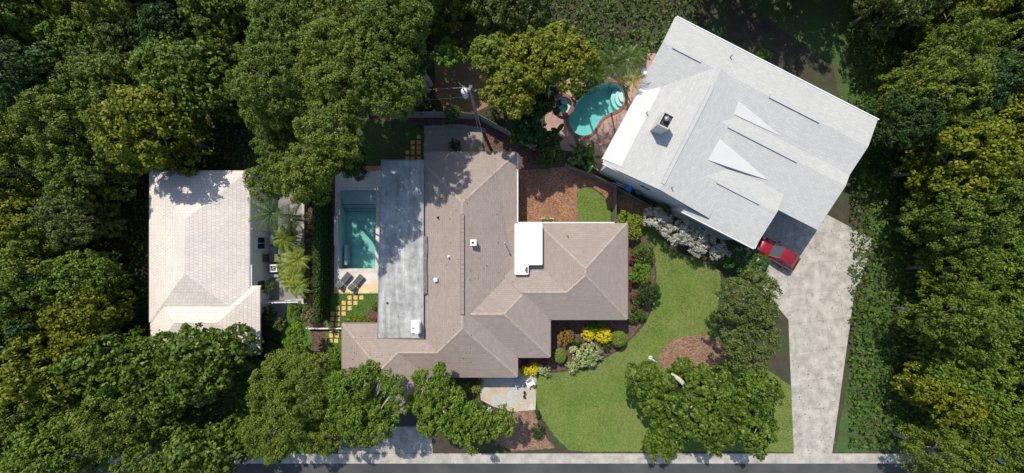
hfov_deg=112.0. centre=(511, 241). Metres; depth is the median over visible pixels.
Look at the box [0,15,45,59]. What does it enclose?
broadleaf tree
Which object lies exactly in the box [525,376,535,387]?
garden chair
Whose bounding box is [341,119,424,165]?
back lawn
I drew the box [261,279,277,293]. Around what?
clipped bush
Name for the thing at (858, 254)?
undergrowth
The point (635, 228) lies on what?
bush
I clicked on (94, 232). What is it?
broadleaf tree
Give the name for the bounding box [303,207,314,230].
bush
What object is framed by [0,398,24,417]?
broadleaf tree
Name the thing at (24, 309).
broadleaf tree
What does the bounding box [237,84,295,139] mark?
oak tree
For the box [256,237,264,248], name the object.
window
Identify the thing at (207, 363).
broadleaf tree
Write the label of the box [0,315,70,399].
broadleaf tree
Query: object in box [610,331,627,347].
clipped bush
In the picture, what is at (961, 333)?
broadleaf tree
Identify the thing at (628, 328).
planting bed
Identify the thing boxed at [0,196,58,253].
broadleaf tree
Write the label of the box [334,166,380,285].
pool deck
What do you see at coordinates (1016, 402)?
broadleaf tree
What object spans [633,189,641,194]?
wheelie bin
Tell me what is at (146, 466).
broadleaf tree
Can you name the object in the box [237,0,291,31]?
broadleaf tree
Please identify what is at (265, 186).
oak tree
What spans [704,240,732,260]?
bush
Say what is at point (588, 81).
bush
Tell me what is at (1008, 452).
broadleaf tree
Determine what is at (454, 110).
bush
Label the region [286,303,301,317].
bush
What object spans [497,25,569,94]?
broadleaf tree
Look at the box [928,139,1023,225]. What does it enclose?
broadleaf tree
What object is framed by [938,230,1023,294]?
broadleaf tree
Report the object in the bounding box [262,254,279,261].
pump box
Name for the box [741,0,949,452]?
neighbour back lawn
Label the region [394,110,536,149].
board fence
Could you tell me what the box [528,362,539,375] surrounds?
bush
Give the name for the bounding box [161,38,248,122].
broadleaf tree
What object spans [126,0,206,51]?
broadleaf tree
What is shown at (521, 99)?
broadleaf tree
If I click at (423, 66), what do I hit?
oak tree
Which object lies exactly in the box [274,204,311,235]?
palm tree
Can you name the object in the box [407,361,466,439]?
broadleaf tree
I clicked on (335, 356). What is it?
bush
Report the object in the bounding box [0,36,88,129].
broadleaf tree
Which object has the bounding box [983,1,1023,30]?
broadleaf tree
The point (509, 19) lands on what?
broadleaf tree
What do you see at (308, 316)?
bush
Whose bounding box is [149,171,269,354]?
house
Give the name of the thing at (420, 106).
hedge
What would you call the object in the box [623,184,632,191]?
wheelie bin
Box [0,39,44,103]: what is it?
broadleaf tree
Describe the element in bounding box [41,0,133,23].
broadleaf tree
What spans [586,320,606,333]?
bush
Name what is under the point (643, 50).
bush
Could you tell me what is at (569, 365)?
bush
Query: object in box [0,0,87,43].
broadleaf tree
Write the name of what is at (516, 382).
garden chair
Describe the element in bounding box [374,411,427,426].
driveway
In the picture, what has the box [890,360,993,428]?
broadleaf tree
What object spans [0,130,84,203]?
broadleaf tree
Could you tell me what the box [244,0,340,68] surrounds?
oak tree
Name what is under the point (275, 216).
palm tree
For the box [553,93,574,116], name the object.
hot tub
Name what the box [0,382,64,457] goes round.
broadleaf tree
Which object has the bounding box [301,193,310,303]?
garden wall
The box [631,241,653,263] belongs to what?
bush
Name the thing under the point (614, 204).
side fence
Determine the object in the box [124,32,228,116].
broadleaf tree
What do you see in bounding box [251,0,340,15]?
broadleaf tree
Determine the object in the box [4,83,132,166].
broadleaf tree
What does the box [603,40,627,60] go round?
bush
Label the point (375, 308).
bush
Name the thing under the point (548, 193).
mulch bed
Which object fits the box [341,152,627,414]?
house
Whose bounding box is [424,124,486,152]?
gravel pad
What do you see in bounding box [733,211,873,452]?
neighbour driveway
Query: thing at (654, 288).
bush
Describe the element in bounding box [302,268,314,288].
bush
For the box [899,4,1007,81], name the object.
broadleaf tree
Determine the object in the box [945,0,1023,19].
broadleaf tree
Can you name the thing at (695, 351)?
bark mound
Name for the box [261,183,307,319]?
side yard
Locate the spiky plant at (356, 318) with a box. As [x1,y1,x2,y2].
[344,314,368,321]
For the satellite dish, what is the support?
attached to the house at (718, 137)
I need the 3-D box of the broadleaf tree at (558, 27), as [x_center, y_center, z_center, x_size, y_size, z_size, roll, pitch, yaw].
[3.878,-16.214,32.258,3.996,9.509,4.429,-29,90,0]
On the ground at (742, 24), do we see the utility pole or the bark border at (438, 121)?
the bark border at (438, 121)
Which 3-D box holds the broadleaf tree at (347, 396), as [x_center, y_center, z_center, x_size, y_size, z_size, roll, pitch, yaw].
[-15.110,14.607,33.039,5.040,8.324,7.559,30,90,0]
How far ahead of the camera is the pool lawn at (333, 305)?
36.99 m
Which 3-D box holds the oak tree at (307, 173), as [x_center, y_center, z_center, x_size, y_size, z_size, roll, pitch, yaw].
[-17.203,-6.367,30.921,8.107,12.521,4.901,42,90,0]
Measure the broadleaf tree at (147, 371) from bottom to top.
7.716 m
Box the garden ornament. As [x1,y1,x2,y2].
[648,355,656,362]
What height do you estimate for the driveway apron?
0.001 m
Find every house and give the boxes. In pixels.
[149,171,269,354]
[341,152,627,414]
[599,16,878,248]
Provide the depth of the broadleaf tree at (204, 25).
31.75 m
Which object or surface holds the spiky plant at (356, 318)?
on the flower bed at (371, 313)
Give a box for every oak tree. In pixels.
[223,14,347,130]
[235,389,310,466]
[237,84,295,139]
[242,152,314,202]
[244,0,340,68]
[244,348,344,429]
[248,117,309,167]
[263,142,340,204]
[292,15,394,118]
[292,98,364,170]
[296,0,385,73]
[330,140,366,181]
[346,40,426,122]
[354,0,434,86]
[389,38,432,92]
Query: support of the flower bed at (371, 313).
on the pool lawn at (333, 305)
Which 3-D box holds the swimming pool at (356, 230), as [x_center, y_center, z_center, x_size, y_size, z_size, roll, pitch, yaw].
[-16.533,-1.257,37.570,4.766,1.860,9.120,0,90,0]
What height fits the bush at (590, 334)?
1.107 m
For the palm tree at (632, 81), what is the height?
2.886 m
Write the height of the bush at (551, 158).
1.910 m
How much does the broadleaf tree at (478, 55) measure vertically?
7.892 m
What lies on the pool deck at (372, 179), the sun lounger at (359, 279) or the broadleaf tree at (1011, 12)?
the sun lounger at (359, 279)
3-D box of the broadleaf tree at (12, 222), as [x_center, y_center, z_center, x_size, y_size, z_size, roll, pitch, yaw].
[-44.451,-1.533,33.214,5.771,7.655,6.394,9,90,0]
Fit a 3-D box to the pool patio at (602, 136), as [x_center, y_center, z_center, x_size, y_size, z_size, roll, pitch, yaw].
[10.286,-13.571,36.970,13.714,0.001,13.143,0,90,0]
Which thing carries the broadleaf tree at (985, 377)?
on the neighbour back lawn at (834, 45)
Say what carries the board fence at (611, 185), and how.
on the mulch bed at (548, 193)
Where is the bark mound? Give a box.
[659,335,724,368]
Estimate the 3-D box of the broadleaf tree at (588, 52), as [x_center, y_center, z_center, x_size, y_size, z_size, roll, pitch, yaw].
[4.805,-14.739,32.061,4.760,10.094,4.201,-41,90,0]
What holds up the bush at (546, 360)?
on the planting bed at (628, 328)
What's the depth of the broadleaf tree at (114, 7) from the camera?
30.85 m
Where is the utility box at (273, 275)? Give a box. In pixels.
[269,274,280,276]
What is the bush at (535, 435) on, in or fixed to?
on the bark patch
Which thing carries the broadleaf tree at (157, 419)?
on the ground at (742, 24)
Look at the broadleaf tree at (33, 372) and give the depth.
29.29 m
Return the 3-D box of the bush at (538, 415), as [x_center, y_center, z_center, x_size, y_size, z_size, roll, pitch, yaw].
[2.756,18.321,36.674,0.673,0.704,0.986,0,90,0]
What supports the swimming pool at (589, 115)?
in the pool patio at (602, 136)
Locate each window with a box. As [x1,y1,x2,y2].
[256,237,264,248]
[256,280,264,289]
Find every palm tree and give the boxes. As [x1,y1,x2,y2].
[246,196,301,235]
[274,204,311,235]
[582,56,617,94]
[591,42,638,89]
[606,43,650,81]
[621,69,644,91]
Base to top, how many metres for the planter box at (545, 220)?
0.734 m
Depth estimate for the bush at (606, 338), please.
36.15 m
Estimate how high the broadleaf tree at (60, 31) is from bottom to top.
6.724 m
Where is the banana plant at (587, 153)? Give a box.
[567,136,602,172]
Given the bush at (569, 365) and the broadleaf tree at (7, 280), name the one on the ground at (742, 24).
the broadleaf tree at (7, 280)
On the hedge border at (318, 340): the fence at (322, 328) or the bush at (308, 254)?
the bush at (308, 254)
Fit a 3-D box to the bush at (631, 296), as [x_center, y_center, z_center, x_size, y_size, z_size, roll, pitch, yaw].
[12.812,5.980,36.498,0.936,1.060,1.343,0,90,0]
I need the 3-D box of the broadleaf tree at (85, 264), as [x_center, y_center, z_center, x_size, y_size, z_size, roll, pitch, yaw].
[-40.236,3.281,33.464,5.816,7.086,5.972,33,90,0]
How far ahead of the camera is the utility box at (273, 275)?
36.53 m
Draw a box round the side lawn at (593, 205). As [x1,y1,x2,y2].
[577,188,610,221]
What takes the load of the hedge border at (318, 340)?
on the ground at (742, 24)
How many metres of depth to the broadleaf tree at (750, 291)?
30.95 m
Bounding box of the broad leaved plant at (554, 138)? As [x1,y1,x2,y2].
[532,123,563,155]
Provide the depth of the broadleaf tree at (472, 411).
31.43 m
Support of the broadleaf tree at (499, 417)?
on the ground at (742, 24)
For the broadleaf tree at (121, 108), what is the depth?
29.52 m
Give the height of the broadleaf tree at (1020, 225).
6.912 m
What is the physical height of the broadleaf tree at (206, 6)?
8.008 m
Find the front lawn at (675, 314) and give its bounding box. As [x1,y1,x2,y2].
[536,210,834,451]
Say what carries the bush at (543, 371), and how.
on the planting bed at (628, 328)
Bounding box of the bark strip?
[482,127,567,169]
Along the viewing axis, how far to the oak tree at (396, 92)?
25.39 m
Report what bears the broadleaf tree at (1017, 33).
on the ground at (742, 24)
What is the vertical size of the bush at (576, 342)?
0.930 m
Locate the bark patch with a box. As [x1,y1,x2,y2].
[496,410,554,450]
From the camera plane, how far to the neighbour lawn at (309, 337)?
36.98 m
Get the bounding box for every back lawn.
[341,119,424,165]
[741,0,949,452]
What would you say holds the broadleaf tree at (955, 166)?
on the neighbour back lawn at (834, 45)
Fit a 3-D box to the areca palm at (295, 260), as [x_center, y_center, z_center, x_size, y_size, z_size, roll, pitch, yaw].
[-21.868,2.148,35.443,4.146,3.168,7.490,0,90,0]
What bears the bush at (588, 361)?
on the planting bed at (628, 328)
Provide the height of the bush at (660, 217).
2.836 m
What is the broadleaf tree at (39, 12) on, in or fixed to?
on the ground at (742, 24)
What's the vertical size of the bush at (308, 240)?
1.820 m
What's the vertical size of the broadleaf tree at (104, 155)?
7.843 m
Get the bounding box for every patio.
[478,368,536,411]
[544,53,656,170]
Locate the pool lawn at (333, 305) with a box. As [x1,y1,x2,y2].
[325,291,377,372]
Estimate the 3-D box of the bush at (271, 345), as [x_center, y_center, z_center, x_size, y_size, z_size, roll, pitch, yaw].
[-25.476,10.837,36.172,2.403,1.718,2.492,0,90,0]
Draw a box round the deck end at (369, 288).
[334,283,377,292]
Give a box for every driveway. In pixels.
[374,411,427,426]
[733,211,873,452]
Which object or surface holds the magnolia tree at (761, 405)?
on the front lawn at (675, 314)
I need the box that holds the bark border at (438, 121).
[373,114,491,130]
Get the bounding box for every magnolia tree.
[624,356,747,462]
[724,365,784,461]
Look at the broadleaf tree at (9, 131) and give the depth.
33.66 m
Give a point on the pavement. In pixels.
(593, 458)
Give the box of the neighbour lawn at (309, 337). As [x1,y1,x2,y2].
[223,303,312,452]
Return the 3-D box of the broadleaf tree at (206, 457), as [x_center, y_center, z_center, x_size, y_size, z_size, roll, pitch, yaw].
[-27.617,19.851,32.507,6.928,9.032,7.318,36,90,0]
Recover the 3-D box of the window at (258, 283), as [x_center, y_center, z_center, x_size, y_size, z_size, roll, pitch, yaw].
[-25.965,4.549,35.700,0.130,1.150,1.000,0,90,0]
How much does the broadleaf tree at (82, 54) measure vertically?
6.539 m
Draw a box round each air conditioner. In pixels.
[269,264,281,271]
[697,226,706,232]
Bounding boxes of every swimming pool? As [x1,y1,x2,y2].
[334,187,379,271]
[566,77,629,138]
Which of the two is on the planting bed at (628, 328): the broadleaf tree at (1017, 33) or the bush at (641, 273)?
the bush at (641, 273)
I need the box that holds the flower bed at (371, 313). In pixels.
[355,297,377,321]
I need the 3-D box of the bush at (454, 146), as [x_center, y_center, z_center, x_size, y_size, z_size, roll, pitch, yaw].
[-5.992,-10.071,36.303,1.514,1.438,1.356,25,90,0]
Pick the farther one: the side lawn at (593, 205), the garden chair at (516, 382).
the side lawn at (593, 205)
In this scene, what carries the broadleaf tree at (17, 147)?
on the ground at (742, 24)
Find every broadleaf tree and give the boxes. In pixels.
[0,0,77,70]
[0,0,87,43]
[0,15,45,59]
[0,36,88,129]
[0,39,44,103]
[0,91,89,172]
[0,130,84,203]
[0,156,42,206]
[0,190,89,258]
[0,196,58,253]
[0,240,102,319]
[0,247,50,305]
[0,300,68,350]
[0,303,35,345]
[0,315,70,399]
[0,324,125,410]
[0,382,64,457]
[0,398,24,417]
[0,408,119,472]
[0,409,86,472]
[1,118,30,156]
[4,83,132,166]
[26,187,128,251]
[30,9,128,70]
[31,132,143,205]
[33,385,120,442]
[35,249,137,309]
[36,283,139,345]
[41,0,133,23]
[48,47,170,124]
[48,325,166,408]
[54,42,139,100]
[67,373,185,456]
[70,0,164,38]
[83,83,214,176]
[85,114,184,175]
[88,0,165,68]
[88,415,169,471]
[112,421,224,472]
[118,329,206,395]
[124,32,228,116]
[124,379,211,441]
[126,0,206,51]
[152,322,263,407]
[153,413,261,472]
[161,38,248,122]
[162,0,225,21]
[175,0,252,34]
[188,14,257,79]
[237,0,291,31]
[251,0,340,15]
[282,321,311,361]
[301,408,348,458]
[320,366,374,428]
[336,359,411,448]
[370,0,455,33]
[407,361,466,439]
[419,0,478,37]
[430,36,462,76]
[443,397,493,455]
[462,29,514,89]
[471,0,553,46]
[478,68,535,119]
[485,403,515,441]
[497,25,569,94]
[509,113,544,146]
[523,83,562,127]
[531,19,580,82]
[542,33,602,94]
[709,265,782,335]
[716,308,781,371]
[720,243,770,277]
[849,0,952,40]
[861,79,948,152]
[869,45,999,133]
[888,419,1005,472]
[890,113,1023,205]
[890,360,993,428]
[892,171,1023,256]
[892,277,1023,364]
[897,93,1019,173]
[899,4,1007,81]
[903,0,1014,37]
[905,243,1008,303]
[905,338,1016,406]
[910,45,1023,126]
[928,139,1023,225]
[931,416,1023,472]
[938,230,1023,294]
[941,382,1023,440]
[942,274,1023,358]
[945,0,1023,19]
[946,197,1023,260]
[948,55,1023,101]
[950,85,1023,158]
[955,329,1023,394]
[982,10,1023,68]
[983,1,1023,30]
[991,15,1023,54]
[991,384,1023,443]
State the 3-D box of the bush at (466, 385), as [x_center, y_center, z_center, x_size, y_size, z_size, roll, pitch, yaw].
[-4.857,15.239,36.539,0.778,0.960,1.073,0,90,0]
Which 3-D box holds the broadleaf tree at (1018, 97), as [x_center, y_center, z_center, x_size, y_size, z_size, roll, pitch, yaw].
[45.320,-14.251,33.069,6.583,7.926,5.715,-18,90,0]
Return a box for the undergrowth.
[0,0,1023,450]
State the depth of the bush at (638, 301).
35.97 m
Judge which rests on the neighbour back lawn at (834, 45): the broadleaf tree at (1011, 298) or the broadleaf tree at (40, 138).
the broadleaf tree at (1011, 298)
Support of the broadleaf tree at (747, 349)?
on the ground at (742, 24)
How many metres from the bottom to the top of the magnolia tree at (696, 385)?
8.012 m
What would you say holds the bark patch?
on the ground at (742, 24)
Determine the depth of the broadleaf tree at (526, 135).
32.92 m
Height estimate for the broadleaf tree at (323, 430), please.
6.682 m
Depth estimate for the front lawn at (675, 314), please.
36.99 m
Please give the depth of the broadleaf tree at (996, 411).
31.15 m
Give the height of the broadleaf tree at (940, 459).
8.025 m
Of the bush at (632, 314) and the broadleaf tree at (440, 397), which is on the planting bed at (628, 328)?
the bush at (632, 314)
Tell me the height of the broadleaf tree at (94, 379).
8.510 m
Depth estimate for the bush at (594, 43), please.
34.76 m
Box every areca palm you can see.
[272,222,302,256]
[273,228,311,298]
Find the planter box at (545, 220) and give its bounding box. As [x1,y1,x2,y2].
[540,218,552,221]
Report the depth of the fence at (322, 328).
36.60 m
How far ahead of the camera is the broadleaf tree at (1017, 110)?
29.68 m
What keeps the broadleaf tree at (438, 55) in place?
on the bare yard at (470, 73)
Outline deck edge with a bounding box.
[365,167,380,171]
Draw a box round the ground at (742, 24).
[0,0,1023,452]
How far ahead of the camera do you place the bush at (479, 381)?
36.45 m
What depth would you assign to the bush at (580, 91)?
35.70 m
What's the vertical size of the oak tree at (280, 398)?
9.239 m
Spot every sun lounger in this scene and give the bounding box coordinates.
[335,272,351,288]
[347,274,364,290]
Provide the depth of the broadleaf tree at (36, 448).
29.84 m
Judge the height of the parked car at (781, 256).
1.485 m
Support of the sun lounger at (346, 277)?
on the pool deck at (372, 179)
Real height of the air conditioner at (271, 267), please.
0.740 m
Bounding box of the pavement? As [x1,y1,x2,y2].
[64,453,1019,463]
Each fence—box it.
[306,327,340,328]
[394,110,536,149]
[564,163,673,218]
[613,185,617,222]
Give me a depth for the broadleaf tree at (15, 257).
31.75 m
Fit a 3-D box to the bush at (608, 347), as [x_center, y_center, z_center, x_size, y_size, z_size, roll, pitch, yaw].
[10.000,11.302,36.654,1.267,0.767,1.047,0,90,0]
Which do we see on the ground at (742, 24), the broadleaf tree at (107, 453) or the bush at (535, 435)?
the broadleaf tree at (107, 453)
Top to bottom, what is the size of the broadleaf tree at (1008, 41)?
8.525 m
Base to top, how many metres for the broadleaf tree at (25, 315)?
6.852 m
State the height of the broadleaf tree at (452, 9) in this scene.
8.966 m
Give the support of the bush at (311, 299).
on the hedge border at (318, 340)
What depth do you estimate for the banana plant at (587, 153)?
35.29 m
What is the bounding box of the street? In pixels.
[33,464,1008,472]
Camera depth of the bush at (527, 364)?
36.38 m
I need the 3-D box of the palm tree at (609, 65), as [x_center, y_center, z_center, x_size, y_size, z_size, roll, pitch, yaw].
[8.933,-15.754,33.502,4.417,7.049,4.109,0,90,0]
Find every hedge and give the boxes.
[311,181,331,323]
[403,91,435,114]
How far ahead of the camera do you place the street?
36.99 m
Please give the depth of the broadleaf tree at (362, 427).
30.21 m
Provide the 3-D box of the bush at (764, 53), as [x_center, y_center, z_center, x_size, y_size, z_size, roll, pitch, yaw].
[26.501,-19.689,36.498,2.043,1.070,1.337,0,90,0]
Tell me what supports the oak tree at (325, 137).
on the back lawn at (387, 135)
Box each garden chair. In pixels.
[514,378,522,387]
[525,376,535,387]
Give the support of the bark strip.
on the ground at (742, 24)
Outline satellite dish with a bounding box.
[640,68,646,76]
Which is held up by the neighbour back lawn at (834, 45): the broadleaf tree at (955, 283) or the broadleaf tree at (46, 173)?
the broadleaf tree at (955, 283)
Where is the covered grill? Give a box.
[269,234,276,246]
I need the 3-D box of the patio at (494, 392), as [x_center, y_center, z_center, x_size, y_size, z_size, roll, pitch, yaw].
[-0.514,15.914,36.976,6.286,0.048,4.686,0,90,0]
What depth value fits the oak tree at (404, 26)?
25.01 m
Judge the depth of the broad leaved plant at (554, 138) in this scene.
35.39 m
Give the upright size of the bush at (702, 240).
3.119 m
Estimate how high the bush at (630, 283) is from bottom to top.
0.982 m
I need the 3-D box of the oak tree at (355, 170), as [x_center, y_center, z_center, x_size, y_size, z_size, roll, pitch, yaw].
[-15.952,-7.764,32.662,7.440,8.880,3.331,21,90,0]
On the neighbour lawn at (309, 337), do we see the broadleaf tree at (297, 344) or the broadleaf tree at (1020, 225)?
the broadleaf tree at (297, 344)
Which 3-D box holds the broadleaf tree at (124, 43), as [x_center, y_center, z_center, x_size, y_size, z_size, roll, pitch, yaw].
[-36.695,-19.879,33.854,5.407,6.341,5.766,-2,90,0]
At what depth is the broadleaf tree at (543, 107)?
32.10 m
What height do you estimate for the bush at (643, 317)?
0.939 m
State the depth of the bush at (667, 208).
35.78 m
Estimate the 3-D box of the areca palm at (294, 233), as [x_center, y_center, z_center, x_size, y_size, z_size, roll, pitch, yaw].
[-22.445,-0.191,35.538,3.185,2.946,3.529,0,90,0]
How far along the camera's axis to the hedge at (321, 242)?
35.25 m
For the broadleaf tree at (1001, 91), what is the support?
on the neighbour back lawn at (834, 45)
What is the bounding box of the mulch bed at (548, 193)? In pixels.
[517,164,672,236]
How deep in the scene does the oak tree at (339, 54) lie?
24.93 m
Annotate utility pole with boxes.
[452,76,479,123]
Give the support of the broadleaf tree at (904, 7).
on the neighbour back lawn at (834, 45)
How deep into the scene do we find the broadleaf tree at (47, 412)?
31.05 m
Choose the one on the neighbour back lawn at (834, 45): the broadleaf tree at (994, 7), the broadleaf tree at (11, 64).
the broadleaf tree at (994, 7)
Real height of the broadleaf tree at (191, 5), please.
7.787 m
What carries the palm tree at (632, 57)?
on the pool patio at (602, 136)
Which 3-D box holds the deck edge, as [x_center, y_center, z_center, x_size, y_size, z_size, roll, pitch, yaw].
[-15.129,-7.729,36.946,2.429,0.001,0.543,0,90,0]
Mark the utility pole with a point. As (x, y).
(466, 92)
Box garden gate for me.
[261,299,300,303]
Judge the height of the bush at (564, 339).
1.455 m
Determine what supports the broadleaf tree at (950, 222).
on the neighbour back lawn at (834, 45)
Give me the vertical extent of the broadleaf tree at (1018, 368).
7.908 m
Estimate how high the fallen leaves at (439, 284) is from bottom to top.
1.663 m
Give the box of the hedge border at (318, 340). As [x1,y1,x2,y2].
[308,178,334,372]
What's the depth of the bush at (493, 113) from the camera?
35.85 m
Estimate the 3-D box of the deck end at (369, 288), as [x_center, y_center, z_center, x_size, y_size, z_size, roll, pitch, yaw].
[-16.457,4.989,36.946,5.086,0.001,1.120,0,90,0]
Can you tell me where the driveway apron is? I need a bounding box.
[338,427,432,452]
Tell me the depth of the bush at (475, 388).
36.35 m
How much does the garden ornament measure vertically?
1.095 m
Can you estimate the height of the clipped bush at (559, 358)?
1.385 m
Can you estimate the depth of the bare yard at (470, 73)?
36.99 m
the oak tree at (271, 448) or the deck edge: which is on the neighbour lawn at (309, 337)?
the oak tree at (271, 448)
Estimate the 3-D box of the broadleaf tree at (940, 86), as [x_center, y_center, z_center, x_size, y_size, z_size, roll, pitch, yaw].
[38.251,-13.680,32.490,6.936,9.092,7.115,24,90,0]
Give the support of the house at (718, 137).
on the ground at (742, 24)
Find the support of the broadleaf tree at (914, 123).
on the neighbour back lawn at (834, 45)
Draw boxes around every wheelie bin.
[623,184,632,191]
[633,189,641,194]
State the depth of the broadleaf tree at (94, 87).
29.76 m
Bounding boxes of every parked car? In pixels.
[340,428,357,449]
[755,237,800,270]
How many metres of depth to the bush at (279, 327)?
35.99 m
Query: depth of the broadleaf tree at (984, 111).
30.35 m
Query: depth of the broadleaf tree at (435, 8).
32.50 m
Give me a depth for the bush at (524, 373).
36.27 m
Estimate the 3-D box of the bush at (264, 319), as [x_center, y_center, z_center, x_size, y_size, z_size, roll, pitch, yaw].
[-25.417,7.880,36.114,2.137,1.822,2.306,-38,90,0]
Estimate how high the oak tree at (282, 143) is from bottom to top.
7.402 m
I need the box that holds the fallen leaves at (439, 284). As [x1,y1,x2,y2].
[352,161,537,383]
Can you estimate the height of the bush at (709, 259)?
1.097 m
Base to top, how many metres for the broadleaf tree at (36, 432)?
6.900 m
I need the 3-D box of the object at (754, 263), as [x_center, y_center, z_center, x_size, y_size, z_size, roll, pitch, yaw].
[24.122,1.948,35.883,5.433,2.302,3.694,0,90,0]
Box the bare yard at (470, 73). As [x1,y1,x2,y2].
[433,21,496,112]
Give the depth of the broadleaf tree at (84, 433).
29.79 m
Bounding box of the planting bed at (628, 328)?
[518,222,655,374]
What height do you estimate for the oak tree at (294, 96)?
12.346 m
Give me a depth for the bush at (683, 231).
34.78 m
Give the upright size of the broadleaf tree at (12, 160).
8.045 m
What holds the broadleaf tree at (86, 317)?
on the ground at (742, 24)
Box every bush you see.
[260,333,280,357]
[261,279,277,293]
[261,305,277,326]
[270,317,285,331]
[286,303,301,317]
[300,303,314,326]
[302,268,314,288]
[302,283,314,308]
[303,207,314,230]
[303,225,314,248]
[305,246,314,268]
[327,346,340,370]
[371,301,377,311]
[443,104,463,121]
[448,139,460,151]
[463,381,468,390]
[469,384,479,394]
[476,379,483,387]
[485,107,501,120]
[519,365,529,375]
[523,360,530,366]
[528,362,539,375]
[529,423,544,439]
[535,411,540,418]
[536,145,565,167]
[539,358,549,365]
[539,364,551,376]
[553,348,566,363]
[557,327,573,345]
[565,361,577,373]
[568,339,602,367]
[570,82,587,97]
[571,337,581,345]
[581,326,594,341]
[583,39,601,57]
[583,67,606,86]
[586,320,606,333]
[595,327,611,343]
[600,342,611,352]
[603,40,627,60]
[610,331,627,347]
[616,210,642,240]
[628,256,633,264]
[628,260,651,283]
[628,279,634,288]
[628,306,641,322]
[629,45,647,63]
[629,292,636,300]
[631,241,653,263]
[632,292,644,306]
[636,281,661,306]
[636,310,646,321]
[643,206,667,231]
[655,203,671,216]
[657,213,695,246]
[679,225,716,257]
[700,251,720,264]
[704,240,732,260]
[756,48,772,59]

